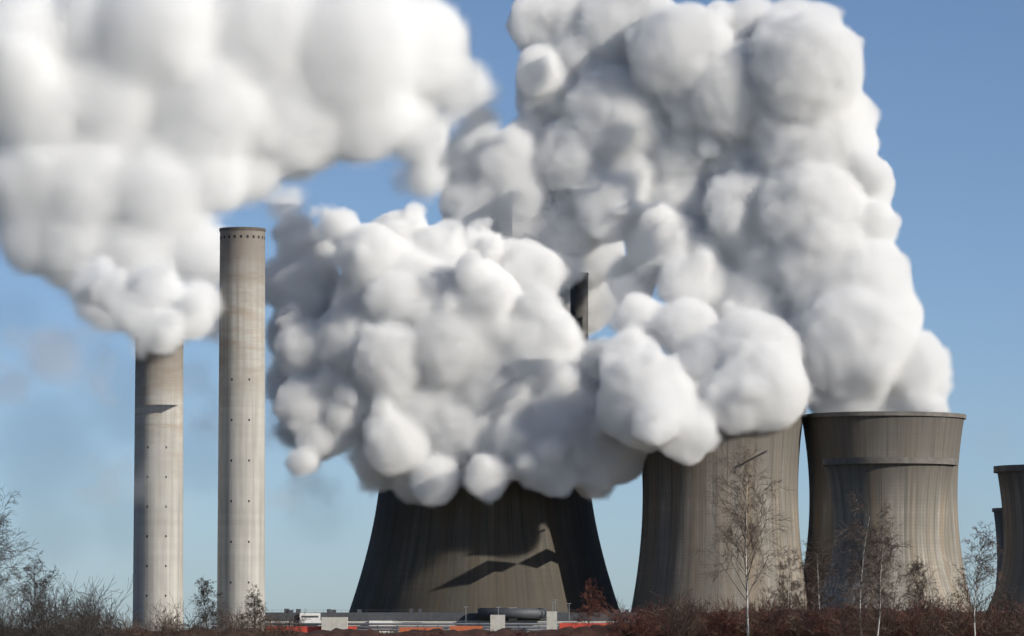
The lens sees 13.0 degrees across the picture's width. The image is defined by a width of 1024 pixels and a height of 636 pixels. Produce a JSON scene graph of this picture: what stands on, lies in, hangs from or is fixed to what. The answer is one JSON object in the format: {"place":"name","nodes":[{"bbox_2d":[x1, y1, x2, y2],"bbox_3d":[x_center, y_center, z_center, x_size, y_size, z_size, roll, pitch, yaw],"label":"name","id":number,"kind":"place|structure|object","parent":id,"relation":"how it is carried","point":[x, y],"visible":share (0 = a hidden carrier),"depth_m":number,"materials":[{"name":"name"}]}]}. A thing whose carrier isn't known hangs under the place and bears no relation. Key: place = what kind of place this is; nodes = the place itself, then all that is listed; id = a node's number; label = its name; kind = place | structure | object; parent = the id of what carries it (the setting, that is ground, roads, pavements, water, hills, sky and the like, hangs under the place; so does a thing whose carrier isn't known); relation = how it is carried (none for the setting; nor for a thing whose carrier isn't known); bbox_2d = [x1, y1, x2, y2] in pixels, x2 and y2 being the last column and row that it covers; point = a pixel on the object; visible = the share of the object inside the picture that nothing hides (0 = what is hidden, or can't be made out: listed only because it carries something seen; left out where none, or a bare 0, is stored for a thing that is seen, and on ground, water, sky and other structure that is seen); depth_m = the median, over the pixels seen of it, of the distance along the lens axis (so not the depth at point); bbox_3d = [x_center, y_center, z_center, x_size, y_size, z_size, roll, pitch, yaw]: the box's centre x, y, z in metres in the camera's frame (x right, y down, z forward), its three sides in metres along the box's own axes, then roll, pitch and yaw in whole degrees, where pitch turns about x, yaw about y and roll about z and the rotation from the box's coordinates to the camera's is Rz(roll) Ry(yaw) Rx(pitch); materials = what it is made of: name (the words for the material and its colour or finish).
{"place":"outdoors","nodes":[
{"label":"outdoors","id":0,"kind":"place"},
{"bbox_2d":[25,628,395,633],"bbox_3d":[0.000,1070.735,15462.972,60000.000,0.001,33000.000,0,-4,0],"label":"ground","id":1,"kind":"structure","parent":0,"point":[209,628],"depth_m":5164.44,"materials":[{"name":"brown soil"}]},
{"bbox_2d":[0,485,39,608],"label":"tree","id":2,"kind":"object","parent":1,"relation":"on","point":[7,558],"visible":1,"depth_m":299.51,"materials":[{"name":"brown plant"}]},
{"bbox_2d":[8,550,58,628],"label":"tree","id":3,"kind":"object","parent":1,"relation":"on","point":[35,583],"visible":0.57,"depth_m":329.69,"materials":[{"name":"brown plant"}]},
{"bbox_2d":[0,567,135,635],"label":"bushes","id":4,"kind":"object","parent":1,"relation":"on","point":[40,625],"visible":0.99,"depth_m":310.44,"materials":[{"name":"brown plant"}]},
{"bbox_2d":[133,336,183,630],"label":"chimney","id":5,"kind":"object","parent":1,"relation":"on","point":[158,516],"visible":0.96,"depth_m":1891.57,"materials":[{"name":"concrete"}]},
{"bbox_2d":[55,592,310,635],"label":"bushes","id":6,"kind":"object","parent":1,"relation":"on","point":[173,628],"visible":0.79,"depth_m":403.91,"materials":[{"name":"brown plant"}]},
{"bbox_2d":[185,578,231,633],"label":"tree","id":7,"kind":"object","parent":1,"relation":"on","point":[210,612],"visible":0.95,"depth_m":418.72,"materials":[{"name":"plant"}]},
{"bbox_2d":[217,227,265,630],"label":"chimney","id":8,"kind":"object","parent":1,"relation":"on","point":[241,502],"visible":0.92,"depth_m":1893.80,"materials":[{"name":"concrete"}]},
{"bbox_2d":[233,583,268,633],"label":"tree","id":9,"kind":"object","parent":1,"relation":"on","point":[256,605],"visible":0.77,"depth_m":428.99,"materials":[{"name":"brown plant"}]},
{"bbox_2d":[267,623,607,631],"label":"red containers","id":10,"kind":"object","parent":1,"relation":"on","point":[314,628],"visible":0.17,"depth_m":1915.47,"materials":[{"name":"red metal"}]},
{"bbox_2d":[321,611,556,630],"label":"grey sheds","id":11,"kind":"object","parent":1,"relation":"on","point":[497,622],"visible":0.48,"depth_m":1911.51,"materials":[{"name":"grey metal"}]},
{"bbox_2d":[265,612,636,619],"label":"low building","id":12,"kind":"structure","parent":1,"relation":"on","point":[422,616],"depth_m":1935.35,"materials":[{"name":"white concrete"}]},
{"bbox_2d":[284,609,628,631],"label":"low buildings","id":13,"kind":"structure","parent":1,"relation":"on","point":[330,610],"depth_m":1935.57,"materials":[{"name":"metal"}]},
{"bbox_2d":[322,625,620,635],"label":"bush twigs","id":14,"kind":"object","parent":1,"relation":"on","point":[517,634],"visible":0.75,"depth_m":501.94,"materials":[{"name":"brown plant"}]},
{"bbox_2d":[399,624,606,631],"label":"orange containers","id":15,"kind":"object","parent":1,"relation":"on","point":[457,628],"visible":0.32,"depth_m":1908.48,"materials":[{"name":"orange metal"}]},
{"bbox_2d":[478,608,545,618],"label":"horizontal tank","id":16,"kind":"object","parent":1,"relation":"on","point":[520,613],"visible":1,"depth_m":1929.88,"materials":[{"name":"grey metal"}]},
{"bbox_2d":[4,607,1022,635],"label":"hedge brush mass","id":17,"kind":"object","parent":1,"relation":"on","point":[594,630],"visible":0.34,"depth_m":516.90,"materials":[{"name":"brown plant"}]},
{"bbox_2d":[570,272,588,465],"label":"chimney","id":18,"kind":"object","parent":1,"relation":"on","point":[579,380],"visible":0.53,"depth_m":2136.09,"materials":[{"name":"grey concrete"}]},
{"bbox_2d":[571,578,606,626],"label":"bush","id":19,"kind":"object","parent":1,"relation":"on","point":[589,604],"visible":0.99,"depth_m":559.01,"materials":[{"name":"brown plant"}]},
{"bbox_2d":[496,598,783,614],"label":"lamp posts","id":20,"kind":"object","parent":1,"relation":"on","point":[570,603],"visible":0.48,"depth_m":1924.13,"materials":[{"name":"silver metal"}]},
{"bbox_2d":[690,437,793,635],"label":"tree","id":21,"kind":"object","parent":1,"relation":"on","point":[745,522],"visible":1,"depth_m":479.15,"materials":[{"name":"plant"}]},
{"bbox_2d":[763,545,808,609],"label":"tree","id":22,"kind":"object","parent":1,"relation":"on","point":[783,587],"visible":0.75,"depth_m":539.45,"materials":[{"name":"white plant"}]},
{"bbox_2d":[587,582,1023,635],"bbox_3d":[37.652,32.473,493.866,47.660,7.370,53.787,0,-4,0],"label":"bushes","id":23,"kind":"object","parent":1,"relation":"on","point":[689,609],"visible":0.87,"depth_m":480.96,"materials":[{"name":"brown plant"}]},
{"bbox_2d":[788,534,847,609],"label":"tree","id":24,"kind":"object","parent":1,"relation":"on","point":[820,579],"visible":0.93,"depth_m":520.32,"materials":[{"name":"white plant"}]},
{"bbox_2d":[822,492,909,635],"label":"birch tree","id":25,"kind":"object","parent":1,"relation":"on","point":[865,548],"visible":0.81,"depth_m":498.87,"materials":[{"name":"plant"}]},
{"bbox_2d":[855,526,923,635],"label":"birch tree","id":26,"kind":"object","parent":1,"relation":"on","point":[880,567],"visible":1,"depth_m":468.90,"materials":[{"name":"plant"}]},
{"bbox_2d":[894,554,943,609],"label":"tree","id":27,"kind":"object","parent":1,"relation":"on","point":[918,588],"visible":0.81,"depth_m":518.49,"materials":[{"name":"white plant"}]},
{"bbox_2d":[938,521,1006,635],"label":"birch tree","id":28,"kind":"object","parent":1,"relation":"on","point":[979,559],"visible":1,"depth_m":439.07,"materials":[{"name":"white plant"}]},
{"bbox_2d":[300,613,516,631],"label":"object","id":29,"kind":"object","parent":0,"point":[314,620],"visible":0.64,"depth_m":1933.60,"materials":[{"name":"white metal"}]},
{"bbox_2d":[266,620,627,631],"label":"gallery wall","id":30,"kind":"structure","parent":0,"point":[452,621],"depth_m":1935.57,"materials":[{"name":"metal"}]},
{"bbox_2d":[350,392,618,611],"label":"cooling tower","id":31,"kind":"structure","parent":0,"point":[484,499],"depth_m":2005.34,"materials":[{"name":"concrete"}]},
{"bbox_2d":[0,0,1023,627],"label":"sky","id":32,"kind":"structure","parent":0,"point":[817,206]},
{"bbox_2d":[631,404,808,618],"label":"cooling tower","id":33,"kind":"structure","parent":0,"point":[680,445],"depth_m":1968.63,"materials":[{"name":"concrete"}]},
{"bbox_2d":[803,411,971,611],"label":"cooling tower","id":34,"kind":"structure","parent":0,"point":[828,435],"depth_m":1986.26,"materials":[{"name":"concrete"}]},
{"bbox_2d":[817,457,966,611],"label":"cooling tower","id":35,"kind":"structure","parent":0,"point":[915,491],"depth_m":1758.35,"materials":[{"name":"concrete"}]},
{"bbox_2d":[992,508,1003,587],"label":"cooling tower","id":36,"kind":"structure","parent":0,"point":[998,516],"depth_m":2489.94,"materials":[{"name":"concrete"}]},
{"bbox_2d":[987,464,1023,613],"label":"cooling tower","id":37,"kind":"structure","parent":0,"point":[1011,481],"depth_m":1765.91,"materials":[{"name":"concrete"}]},
{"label":"pipe rack trestles","id":38,"kind":"object","parent":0,"visible":0},
{"bbox_2d":[211,623,558,630],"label":"pipe run","id":39,"kind":"object","parent":38,"relation":"on","point":[394,628],"visible":0.1,"depth_m":1926.08,"materials":[{"name":"silver metal"}]}
]}

